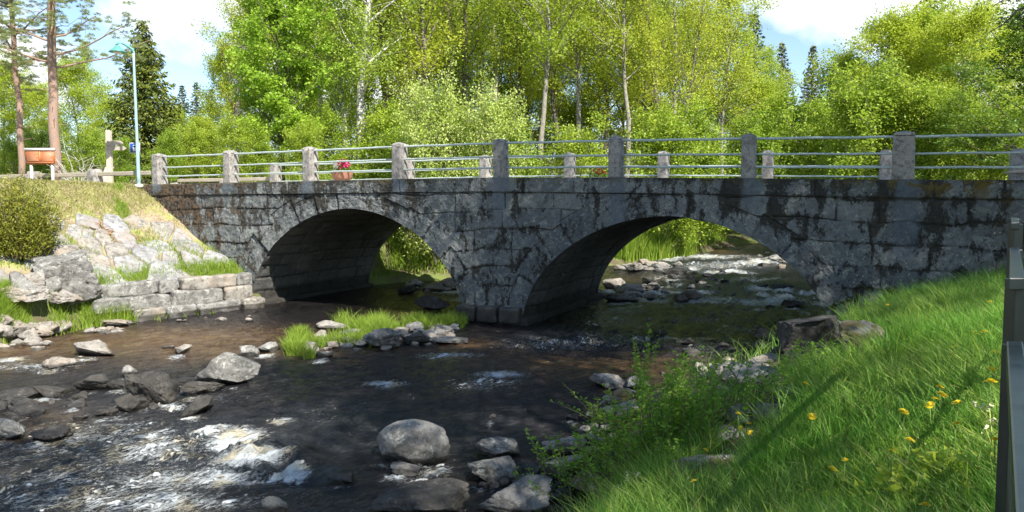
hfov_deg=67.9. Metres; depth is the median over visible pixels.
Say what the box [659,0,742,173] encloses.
willow tree
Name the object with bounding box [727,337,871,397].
leafy bush
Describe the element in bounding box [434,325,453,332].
rock
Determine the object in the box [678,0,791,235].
alder tree
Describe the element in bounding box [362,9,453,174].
willow tree
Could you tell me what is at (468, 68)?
willow tree
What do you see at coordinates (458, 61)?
birch tree
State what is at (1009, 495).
metal fence
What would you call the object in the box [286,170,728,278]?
bank grass
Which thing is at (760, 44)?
spruce tree
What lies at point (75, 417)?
rock
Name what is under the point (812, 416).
dandelion
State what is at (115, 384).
rock
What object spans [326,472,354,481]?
rock
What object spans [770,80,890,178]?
shrub
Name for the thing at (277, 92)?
maple tree
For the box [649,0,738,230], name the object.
alder tree
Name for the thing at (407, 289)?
rock
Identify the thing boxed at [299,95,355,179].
shrub
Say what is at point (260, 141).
shrub
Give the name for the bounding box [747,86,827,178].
shrub
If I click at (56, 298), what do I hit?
rock
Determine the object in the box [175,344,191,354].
rock
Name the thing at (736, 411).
rock
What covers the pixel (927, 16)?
willow tree
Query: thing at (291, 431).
water
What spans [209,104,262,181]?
shrub
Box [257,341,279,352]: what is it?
rock
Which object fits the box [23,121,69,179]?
shrub
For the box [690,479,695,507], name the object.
dandelion
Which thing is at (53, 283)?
rock
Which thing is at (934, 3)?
spruce tree
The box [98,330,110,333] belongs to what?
rock
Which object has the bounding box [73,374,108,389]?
rock
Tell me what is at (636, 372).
leafy bush
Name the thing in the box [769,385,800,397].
rock
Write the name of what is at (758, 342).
rock
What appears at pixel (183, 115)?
willow tree
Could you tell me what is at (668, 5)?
alder tree
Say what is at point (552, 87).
alder tree
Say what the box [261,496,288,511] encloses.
rock
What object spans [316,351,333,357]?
rock
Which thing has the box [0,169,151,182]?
bollard fence
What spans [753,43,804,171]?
birch tree
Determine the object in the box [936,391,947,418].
dandelion
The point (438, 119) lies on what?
flowering bush
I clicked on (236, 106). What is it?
alder tree
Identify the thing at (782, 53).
spruce tree
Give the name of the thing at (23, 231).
juniper bush
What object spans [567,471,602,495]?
rock
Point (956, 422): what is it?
dandelion
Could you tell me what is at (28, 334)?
rubble
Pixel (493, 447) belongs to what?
rock
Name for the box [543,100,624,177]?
shrub
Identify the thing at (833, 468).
dandelion
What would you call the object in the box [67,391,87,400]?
rock
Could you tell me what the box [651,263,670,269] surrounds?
rock
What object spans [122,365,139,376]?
rock
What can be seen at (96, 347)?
rock
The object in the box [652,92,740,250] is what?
shrub
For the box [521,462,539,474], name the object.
rock
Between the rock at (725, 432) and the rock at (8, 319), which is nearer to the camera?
the rock at (725, 432)
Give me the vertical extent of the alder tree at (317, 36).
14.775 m
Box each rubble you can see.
[0,251,796,453]
[0,269,842,500]
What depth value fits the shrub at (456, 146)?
28.45 m
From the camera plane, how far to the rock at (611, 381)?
11.57 m
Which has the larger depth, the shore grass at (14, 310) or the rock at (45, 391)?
the shore grass at (14, 310)
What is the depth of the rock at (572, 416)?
10.08 m
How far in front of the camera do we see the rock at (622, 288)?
22.84 m
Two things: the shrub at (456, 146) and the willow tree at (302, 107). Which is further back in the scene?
the willow tree at (302, 107)
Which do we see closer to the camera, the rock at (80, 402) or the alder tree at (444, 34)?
the rock at (80, 402)
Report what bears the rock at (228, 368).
in the water
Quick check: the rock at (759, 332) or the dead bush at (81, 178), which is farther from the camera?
the dead bush at (81, 178)
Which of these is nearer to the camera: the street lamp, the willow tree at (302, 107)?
the street lamp
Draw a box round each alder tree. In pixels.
[191,0,275,176]
[274,0,352,179]
[333,0,440,135]
[335,0,451,132]
[374,0,482,174]
[408,0,489,175]
[412,0,513,173]
[456,0,539,130]
[477,0,583,172]
[491,0,604,177]
[511,0,620,176]
[513,0,595,174]
[551,0,677,177]
[557,0,647,173]
[599,0,686,232]
[605,0,688,171]
[620,0,739,159]
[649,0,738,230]
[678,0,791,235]
[872,0,1023,179]
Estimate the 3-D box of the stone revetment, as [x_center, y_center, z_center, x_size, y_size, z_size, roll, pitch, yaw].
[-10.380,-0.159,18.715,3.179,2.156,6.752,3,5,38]
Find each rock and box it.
[0,314,13,323]
[0,387,37,403]
[0,402,48,417]
[0,418,25,439]
[1,282,50,301]
[9,271,35,303]
[24,271,45,283]
[29,424,72,439]
[31,248,102,304]
[32,385,76,397]
[42,356,76,367]
[45,276,61,293]
[48,292,82,303]
[65,398,85,406]
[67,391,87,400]
[72,414,88,420]
[73,339,114,355]
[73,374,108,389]
[91,408,120,415]
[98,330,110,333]
[99,319,136,325]
[106,380,126,389]
[115,393,149,412]
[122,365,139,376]
[124,369,180,404]
[161,345,174,348]
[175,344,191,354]
[175,377,193,384]
[179,395,213,416]
[180,381,224,394]
[193,352,260,383]
[239,345,259,357]
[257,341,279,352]
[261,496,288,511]
[304,342,317,348]
[316,320,346,328]
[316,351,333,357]
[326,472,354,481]
[362,328,400,347]
[371,478,469,511]
[377,419,450,464]
[390,461,420,476]
[393,329,407,337]
[397,286,417,293]
[402,331,429,344]
[405,321,424,329]
[409,279,424,285]
[413,295,449,309]
[423,282,445,290]
[431,336,468,343]
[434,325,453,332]
[440,277,455,286]
[467,456,519,484]
[473,436,519,457]
[477,474,551,511]
[478,482,489,487]
[489,481,498,487]
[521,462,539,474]
[538,454,585,478]
[540,436,587,453]
[566,414,580,419]
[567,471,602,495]
[578,425,591,434]
[589,373,627,389]
[602,278,624,288]
[603,293,638,301]
[610,388,650,403]
[615,283,644,293]
[616,399,643,417]
[624,263,643,271]
[626,376,649,389]
[637,259,656,264]
[645,282,659,289]
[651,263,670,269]
[662,268,686,274]
[669,454,744,485]
[673,294,688,302]
[680,289,703,299]
[700,273,713,276]
[711,363,724,372]
[715,424,743,441]
[727,362,780,389]
[729,403,754,425]
[750,353,780,363]
[751,339,768,351]
[751,402,788,422]
[753,327,777,340]
[757,263,770,266]
[769,254,782,260]
[769,284,793,288]
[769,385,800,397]
[776,315,838,353]
[781,299,805,307]
[782,350,808,365]
[837,320,887,354]
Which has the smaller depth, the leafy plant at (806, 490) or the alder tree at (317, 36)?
the leafy plant at (806, 490)
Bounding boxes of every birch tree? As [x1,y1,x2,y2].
[76,39,110,130]
[300,0,381,159]
[310,0,440,178]
[416,0,488,167]
[706,26,762,171]
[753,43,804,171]
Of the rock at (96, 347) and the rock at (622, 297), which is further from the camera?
the rock at (622, 297)
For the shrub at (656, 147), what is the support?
on the ground at (426, 274)
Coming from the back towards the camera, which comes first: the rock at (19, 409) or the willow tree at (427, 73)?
the willow tree at (427, 73)
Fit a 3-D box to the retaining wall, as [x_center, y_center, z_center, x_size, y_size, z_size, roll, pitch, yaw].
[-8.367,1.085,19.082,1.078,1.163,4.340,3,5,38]
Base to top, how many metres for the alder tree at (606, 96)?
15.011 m
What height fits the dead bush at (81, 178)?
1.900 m
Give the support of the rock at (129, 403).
in the water
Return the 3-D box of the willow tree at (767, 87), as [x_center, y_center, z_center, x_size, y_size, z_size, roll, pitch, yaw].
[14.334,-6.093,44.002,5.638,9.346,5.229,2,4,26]
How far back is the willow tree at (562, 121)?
45.34 m
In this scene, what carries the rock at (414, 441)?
in the water
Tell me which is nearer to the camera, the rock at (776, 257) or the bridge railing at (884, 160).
the bridge railing at (884, 160)
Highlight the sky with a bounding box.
[0,0,1023,158]
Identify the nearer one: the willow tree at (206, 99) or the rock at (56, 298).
the rock at (56, 298)
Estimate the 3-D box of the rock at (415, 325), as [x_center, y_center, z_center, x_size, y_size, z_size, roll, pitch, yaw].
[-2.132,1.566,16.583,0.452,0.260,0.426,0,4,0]
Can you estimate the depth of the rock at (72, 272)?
16.95 m
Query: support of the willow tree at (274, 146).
on the ground at (426, 274)
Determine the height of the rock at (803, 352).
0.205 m
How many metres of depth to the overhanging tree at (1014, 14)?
11.59 m
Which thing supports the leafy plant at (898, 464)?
on the ground at (426, 274)
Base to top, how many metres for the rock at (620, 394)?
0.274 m
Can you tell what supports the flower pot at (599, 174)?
on the stone bridge
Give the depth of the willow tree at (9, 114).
32.49 m
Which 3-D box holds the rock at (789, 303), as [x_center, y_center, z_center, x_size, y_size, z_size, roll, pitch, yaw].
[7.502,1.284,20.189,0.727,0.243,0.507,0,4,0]
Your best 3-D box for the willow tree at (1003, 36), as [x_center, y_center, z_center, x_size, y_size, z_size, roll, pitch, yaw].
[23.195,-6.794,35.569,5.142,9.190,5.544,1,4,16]
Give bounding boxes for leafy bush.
[513,338,825,504]
[550,384,624,423]
[631,323,660,411]
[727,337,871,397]
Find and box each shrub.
[0,129,36,179]
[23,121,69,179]
[60,124,105,180]
[96,133,141,182]
[141,127,187,183]
[172,115,228,182]
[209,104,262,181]
[240,121,291,181]
[279,116,332,180]
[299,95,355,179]
[327,95,412,178]
[361,113,441,231]
[415,90,510,177]
[481,111,555,177]
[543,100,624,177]
[617,86,722,248]
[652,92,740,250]
[720,103,794,178]
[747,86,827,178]
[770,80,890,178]
[796,44,930,179]
[836,73,958,179]
[885,64,1018,179]
[936,81,1016,179]
[965,86,1023,179]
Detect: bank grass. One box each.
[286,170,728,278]
[614,227,698,263]
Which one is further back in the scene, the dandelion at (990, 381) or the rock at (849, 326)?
the rock at (849, 326)
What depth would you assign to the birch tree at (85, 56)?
43.14 m
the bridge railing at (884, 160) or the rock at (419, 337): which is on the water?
the rock at (419, 337)
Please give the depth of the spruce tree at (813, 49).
82.73 m
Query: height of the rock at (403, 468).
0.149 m
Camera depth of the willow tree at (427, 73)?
46.85 m
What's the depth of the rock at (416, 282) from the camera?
25.37 m
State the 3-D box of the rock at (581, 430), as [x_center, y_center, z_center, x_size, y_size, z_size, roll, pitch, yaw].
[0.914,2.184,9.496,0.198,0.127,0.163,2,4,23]
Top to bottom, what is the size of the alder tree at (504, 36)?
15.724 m
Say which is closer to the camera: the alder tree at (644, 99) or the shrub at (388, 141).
the shrub at (388, 141)
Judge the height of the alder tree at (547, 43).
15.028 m
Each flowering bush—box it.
[383,39,477,273]
[430,62,546,177]
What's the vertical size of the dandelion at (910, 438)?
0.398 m
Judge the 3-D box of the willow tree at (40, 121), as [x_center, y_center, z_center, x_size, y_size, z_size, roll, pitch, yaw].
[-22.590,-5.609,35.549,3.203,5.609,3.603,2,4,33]
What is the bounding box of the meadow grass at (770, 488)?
[537,258,1023,511]
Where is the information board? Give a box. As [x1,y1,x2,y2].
[24,148,55,179]
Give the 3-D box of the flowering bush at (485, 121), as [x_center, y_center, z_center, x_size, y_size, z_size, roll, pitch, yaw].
[-0.935,-3.069,27.119,4.105,7.096,3.677,-2,4,-25]
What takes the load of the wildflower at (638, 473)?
on the ground at (426, 274)
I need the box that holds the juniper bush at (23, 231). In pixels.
[0,167,77,259]
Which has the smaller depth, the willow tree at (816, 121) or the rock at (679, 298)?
the rock at (679, 298)
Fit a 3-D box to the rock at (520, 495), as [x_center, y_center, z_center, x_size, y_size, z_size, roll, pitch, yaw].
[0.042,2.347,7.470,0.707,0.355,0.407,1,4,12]
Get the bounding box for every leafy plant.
[760,468,882,511]
[845,441,995,511]
[898,413,996,450]
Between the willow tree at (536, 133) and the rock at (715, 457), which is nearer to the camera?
the rock at (715, 457)
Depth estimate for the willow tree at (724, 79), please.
44.44 m
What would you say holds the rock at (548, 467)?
in the water
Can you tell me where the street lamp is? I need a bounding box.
[108,42,142,188]
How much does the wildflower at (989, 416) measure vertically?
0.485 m
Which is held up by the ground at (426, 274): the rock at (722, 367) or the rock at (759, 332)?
the rock at (722, 367)
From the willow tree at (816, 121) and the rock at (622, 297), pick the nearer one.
the rock at (622, 297)
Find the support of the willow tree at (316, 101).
on the ground at (426, 274)
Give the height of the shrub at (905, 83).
6.222 m
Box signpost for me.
[103,130,126,182]
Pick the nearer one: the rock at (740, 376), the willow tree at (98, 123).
the rock at (740, 376)
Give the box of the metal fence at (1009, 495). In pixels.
[995,217,1023,511]
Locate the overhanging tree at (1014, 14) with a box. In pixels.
[968,0,1023,49]
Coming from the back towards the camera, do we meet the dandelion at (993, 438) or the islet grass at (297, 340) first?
the islet grass at (297, 340)
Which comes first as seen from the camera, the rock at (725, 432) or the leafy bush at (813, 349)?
the rock at (725, 432)
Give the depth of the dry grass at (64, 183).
20.58 m
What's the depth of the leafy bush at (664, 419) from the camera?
7.41 m
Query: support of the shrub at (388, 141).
on the ground at (426, 274)
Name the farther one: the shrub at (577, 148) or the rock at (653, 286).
the shrub at (577, 148)
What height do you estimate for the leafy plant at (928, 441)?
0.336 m
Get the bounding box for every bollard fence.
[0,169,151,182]
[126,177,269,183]
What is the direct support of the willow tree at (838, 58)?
on the ground at (426, 274)
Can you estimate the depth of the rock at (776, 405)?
7.13 m
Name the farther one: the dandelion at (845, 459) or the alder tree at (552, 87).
the alder tree at (552, 87)
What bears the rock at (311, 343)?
on the water
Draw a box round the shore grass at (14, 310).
[0,182,244,344]
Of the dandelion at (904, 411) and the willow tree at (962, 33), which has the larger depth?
the willow tree at (962, 33)
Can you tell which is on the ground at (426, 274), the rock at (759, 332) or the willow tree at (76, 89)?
the willow tree at (76, 89)
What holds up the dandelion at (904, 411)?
on the ground at (426, 274)
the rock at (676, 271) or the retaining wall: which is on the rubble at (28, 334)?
the rock at (676, 271)
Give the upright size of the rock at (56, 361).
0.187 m
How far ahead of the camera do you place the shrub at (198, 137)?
29.56 m
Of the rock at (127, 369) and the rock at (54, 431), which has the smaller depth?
the rock at (54, 431)
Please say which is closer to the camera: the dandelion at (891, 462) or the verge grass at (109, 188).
the dandelion at (891, 462)
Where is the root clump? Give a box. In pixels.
[83,216,147,243]
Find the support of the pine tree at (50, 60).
on the ground at (426, 274)
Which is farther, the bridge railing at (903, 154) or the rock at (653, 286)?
the rock at (653, 286)
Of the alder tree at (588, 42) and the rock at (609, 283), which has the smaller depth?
the rock at (609, 283)
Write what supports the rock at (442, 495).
in the water
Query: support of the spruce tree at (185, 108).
on the ground at (426, 274)
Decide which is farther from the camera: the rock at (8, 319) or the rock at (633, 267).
the rock at (633, 267)
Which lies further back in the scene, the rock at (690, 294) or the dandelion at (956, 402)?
the rock at (690, 294)
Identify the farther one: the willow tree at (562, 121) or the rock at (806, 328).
the willow tree at (562, 121)
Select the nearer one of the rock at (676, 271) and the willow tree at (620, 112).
the rock at (676, 271)
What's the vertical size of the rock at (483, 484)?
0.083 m
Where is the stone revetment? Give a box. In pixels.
[0,212,228,302]
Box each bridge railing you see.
[151,131,1023,183]
[269,149,891,181]
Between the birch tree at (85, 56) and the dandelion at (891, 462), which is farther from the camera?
the birch tree at (85, 56)
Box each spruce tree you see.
[91,20,197,184]
[176,84,202,183]
[186,81,205,171]
[204,89,222,182]
[715,12,766,169]
[770,42,796,117]
[795,45,829,106]
[916,0,971,169]
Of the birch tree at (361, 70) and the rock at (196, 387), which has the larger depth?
the birch tree at (361, 70)
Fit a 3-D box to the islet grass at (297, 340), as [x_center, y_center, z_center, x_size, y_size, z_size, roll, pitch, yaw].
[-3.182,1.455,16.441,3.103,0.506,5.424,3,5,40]
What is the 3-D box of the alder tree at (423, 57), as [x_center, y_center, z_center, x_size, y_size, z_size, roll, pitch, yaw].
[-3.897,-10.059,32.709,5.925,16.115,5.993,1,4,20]
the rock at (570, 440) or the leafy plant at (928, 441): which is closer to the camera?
the leafy plant at (928, 441)
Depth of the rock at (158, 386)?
11.06 m
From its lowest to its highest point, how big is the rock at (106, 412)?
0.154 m
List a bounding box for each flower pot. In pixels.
[327,159,354,179]
[580,168,607,176]
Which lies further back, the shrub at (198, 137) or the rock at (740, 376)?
the shrub at (198, 137)
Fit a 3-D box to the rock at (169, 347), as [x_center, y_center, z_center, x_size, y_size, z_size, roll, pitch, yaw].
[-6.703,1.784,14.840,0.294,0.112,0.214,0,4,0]
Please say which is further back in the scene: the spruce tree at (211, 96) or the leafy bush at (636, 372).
the spruce tree at (211, 96)
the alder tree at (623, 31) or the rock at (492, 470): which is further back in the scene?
the alder tree at (623, 31)
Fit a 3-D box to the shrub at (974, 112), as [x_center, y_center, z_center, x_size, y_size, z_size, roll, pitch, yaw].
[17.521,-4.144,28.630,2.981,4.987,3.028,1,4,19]
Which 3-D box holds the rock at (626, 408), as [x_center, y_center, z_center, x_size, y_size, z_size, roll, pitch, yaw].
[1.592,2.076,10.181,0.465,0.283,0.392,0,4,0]
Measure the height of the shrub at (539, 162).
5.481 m
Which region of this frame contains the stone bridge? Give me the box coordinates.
[143,177,1023,325]
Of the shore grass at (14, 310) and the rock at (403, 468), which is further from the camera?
the shore grass at (14, 310)
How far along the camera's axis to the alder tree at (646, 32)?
33.35 m
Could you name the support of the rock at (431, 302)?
in the water
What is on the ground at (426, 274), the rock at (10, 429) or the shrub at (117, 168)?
the shrub at (117, 168)
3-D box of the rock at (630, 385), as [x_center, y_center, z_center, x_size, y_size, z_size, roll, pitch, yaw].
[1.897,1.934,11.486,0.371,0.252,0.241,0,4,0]
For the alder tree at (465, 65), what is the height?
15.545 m
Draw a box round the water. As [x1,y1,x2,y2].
[0,242,826,511]
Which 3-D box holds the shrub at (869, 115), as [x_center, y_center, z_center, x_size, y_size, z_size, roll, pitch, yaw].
[13.980,-4.559,30.032,4.782,8.000,4.858,-1,4,-9]
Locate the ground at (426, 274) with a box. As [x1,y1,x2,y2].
[0,150,987,511]
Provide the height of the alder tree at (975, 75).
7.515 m
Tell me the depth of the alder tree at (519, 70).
37.21 m
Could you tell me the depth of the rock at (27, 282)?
15.98 m
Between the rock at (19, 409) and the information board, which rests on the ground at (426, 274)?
the information board
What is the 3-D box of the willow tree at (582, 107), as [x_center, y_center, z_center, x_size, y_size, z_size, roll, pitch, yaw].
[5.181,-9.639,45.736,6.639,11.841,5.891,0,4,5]
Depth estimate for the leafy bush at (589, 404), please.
9.83 m
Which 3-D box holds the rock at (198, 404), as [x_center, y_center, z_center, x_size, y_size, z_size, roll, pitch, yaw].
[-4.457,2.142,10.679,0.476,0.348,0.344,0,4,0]
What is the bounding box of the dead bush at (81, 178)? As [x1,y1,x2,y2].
[46,134,115,180]
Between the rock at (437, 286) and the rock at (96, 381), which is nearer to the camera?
the rock at (96, 381)
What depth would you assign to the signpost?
24.07 m
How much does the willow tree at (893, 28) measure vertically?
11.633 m
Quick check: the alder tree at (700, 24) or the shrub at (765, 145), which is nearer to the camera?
the alder tree at (700, 24)
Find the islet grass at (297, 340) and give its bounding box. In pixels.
[277,307,469,358]
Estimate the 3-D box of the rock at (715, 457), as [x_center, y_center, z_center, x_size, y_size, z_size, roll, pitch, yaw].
[1.632,1.786,6.357,0.656,0.278,0.404,1,4,9]
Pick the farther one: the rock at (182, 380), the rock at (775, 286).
the rock at (775, 286)
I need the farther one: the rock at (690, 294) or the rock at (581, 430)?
the rock at (690, 294)
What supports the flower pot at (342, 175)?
on the stone bridge
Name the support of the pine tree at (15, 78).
on the ground at (426, 274)
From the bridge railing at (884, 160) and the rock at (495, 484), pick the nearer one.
the rock at (495, 484)
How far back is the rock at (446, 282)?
24.62 m
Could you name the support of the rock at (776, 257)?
in the water
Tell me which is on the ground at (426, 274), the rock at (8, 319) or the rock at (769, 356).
the rock at (769, 356)
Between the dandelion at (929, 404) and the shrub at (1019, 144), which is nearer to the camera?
the dandelion at (929, 404)
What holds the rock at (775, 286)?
in the water
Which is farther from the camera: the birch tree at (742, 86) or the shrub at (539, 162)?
the birch tree at (742, 86)
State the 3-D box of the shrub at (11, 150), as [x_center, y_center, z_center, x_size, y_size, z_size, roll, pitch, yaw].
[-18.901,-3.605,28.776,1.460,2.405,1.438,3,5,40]
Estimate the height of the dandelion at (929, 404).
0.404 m
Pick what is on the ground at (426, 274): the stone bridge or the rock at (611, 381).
the stone bridge
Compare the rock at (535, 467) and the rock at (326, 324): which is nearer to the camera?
the rock at (535, 467)
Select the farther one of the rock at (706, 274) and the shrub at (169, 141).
the shrub at (169, 141)
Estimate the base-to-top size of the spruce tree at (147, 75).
7.388 m
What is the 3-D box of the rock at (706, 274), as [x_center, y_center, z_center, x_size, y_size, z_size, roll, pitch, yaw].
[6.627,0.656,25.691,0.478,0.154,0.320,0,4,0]
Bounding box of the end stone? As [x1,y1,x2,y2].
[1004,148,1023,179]
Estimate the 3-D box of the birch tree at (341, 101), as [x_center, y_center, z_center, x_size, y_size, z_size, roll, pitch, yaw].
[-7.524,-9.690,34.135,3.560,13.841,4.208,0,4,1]
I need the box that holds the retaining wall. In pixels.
[89,272,264,321]
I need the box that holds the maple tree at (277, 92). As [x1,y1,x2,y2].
[215,0,353,180]
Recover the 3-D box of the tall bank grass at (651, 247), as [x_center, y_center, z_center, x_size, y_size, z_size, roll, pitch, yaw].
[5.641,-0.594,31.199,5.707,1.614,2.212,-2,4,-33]
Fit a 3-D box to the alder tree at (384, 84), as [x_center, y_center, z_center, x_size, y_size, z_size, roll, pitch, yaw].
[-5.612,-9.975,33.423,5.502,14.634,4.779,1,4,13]
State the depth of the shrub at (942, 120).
28.16 m
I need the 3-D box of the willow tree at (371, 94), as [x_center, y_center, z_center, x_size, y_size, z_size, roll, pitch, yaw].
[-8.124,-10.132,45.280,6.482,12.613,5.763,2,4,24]
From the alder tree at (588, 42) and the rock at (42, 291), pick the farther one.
the alder tree at (588, 42)
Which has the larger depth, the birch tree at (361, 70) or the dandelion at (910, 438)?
the birch tree at (361, 70)
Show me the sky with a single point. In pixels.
(800, 25)
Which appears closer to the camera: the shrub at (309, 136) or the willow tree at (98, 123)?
the shrub at (309, 136)
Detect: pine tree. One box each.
[0,0,87,173]
[0,0,151,180]
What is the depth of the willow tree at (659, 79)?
44.96 m
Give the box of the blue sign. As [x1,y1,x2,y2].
[129,143,139,152]
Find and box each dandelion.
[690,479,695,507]
[808,413,815,444]
[827,466,836,508]
[838,458,848,506]
[888,449,893,485]
[899,408,908,447]
[904,437,913,472]
[919,502,930,511]
[924,401,934,434]
[927,397,937,438]
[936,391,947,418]
[950,421,961,449]
[952,400,962,446]
[984,378,997,404]
[988,367,998,389]
[990,437,997,474]
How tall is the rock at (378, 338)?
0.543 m
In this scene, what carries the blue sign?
attached to the street lamp
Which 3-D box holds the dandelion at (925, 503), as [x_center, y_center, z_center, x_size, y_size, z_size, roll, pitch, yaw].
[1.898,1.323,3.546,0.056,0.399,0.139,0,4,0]
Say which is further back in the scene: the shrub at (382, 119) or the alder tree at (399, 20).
the alder tree at (399, 20)
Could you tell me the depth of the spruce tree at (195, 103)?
65.12 m
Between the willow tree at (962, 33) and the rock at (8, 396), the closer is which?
the rock at (8, 396)
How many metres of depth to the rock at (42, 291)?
15.90 m
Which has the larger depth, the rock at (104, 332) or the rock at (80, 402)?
the rock at (104, 332)
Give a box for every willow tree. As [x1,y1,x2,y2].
[0,49,47,174]
[0,73,65,180]
[22,54,120,180]
[78,94,138,179]
[153,105,194,183]
[184,115,228,182]
[192,31,254,173]
[216,1,306,176]
[235,0,346,171]
[294,6,376,176]
[309,1,418,173]
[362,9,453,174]
[376,0,476,172]
[435,0,510,154]
[436,0,550,145]
[495,1,574,177]
[505,0,608,174]
[548,2,635,173]
[580,0,672,177]
[611,0,697,177]
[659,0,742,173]
[686,7,781,176]
[714,69,803,177]
[775,43,931,178]
[798,98,834,169]
[816,0,962,178]
[866,0,993,145]
[879,0,1021,179]
[963,13,1023,178]
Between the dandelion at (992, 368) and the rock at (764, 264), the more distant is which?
the rock at (764, 264)
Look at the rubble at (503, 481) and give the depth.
9.98 m
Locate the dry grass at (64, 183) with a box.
[0,177,185,254]
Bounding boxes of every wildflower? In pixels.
[625,471,639,491]
[971,401,997,446]
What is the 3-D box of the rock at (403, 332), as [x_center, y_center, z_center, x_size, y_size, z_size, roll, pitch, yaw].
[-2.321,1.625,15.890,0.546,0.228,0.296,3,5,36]
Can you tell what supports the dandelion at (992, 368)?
on the ground at (426, 274)
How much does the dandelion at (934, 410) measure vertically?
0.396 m
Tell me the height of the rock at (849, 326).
0.534 m
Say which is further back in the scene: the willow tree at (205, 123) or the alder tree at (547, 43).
the willow tree at (205, 123)
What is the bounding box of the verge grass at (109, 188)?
[66,179,144,194]
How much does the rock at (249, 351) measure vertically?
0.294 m
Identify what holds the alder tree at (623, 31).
on the ground at (426, 274)
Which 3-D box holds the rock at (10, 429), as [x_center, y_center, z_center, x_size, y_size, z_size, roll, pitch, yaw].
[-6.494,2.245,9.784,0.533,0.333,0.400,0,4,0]
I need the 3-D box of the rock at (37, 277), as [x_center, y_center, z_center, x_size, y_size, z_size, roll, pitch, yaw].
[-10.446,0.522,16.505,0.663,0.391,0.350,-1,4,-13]
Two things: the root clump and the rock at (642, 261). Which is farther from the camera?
the rock at (642, 261)
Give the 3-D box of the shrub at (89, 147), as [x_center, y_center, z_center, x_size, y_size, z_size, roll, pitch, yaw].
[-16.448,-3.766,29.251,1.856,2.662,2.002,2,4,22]
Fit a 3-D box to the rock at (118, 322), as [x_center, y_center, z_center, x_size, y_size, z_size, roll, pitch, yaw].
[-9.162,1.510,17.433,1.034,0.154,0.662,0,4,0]
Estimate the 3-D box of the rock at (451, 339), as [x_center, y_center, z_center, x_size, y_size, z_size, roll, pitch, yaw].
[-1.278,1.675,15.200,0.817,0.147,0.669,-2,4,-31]
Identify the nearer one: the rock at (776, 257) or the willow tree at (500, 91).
the rock at (776, 257)
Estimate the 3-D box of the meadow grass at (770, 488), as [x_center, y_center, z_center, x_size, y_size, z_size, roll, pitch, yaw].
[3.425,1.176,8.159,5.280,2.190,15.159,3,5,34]
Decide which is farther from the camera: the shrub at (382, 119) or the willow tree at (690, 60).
the willow tree at (690, 60)
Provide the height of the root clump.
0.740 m

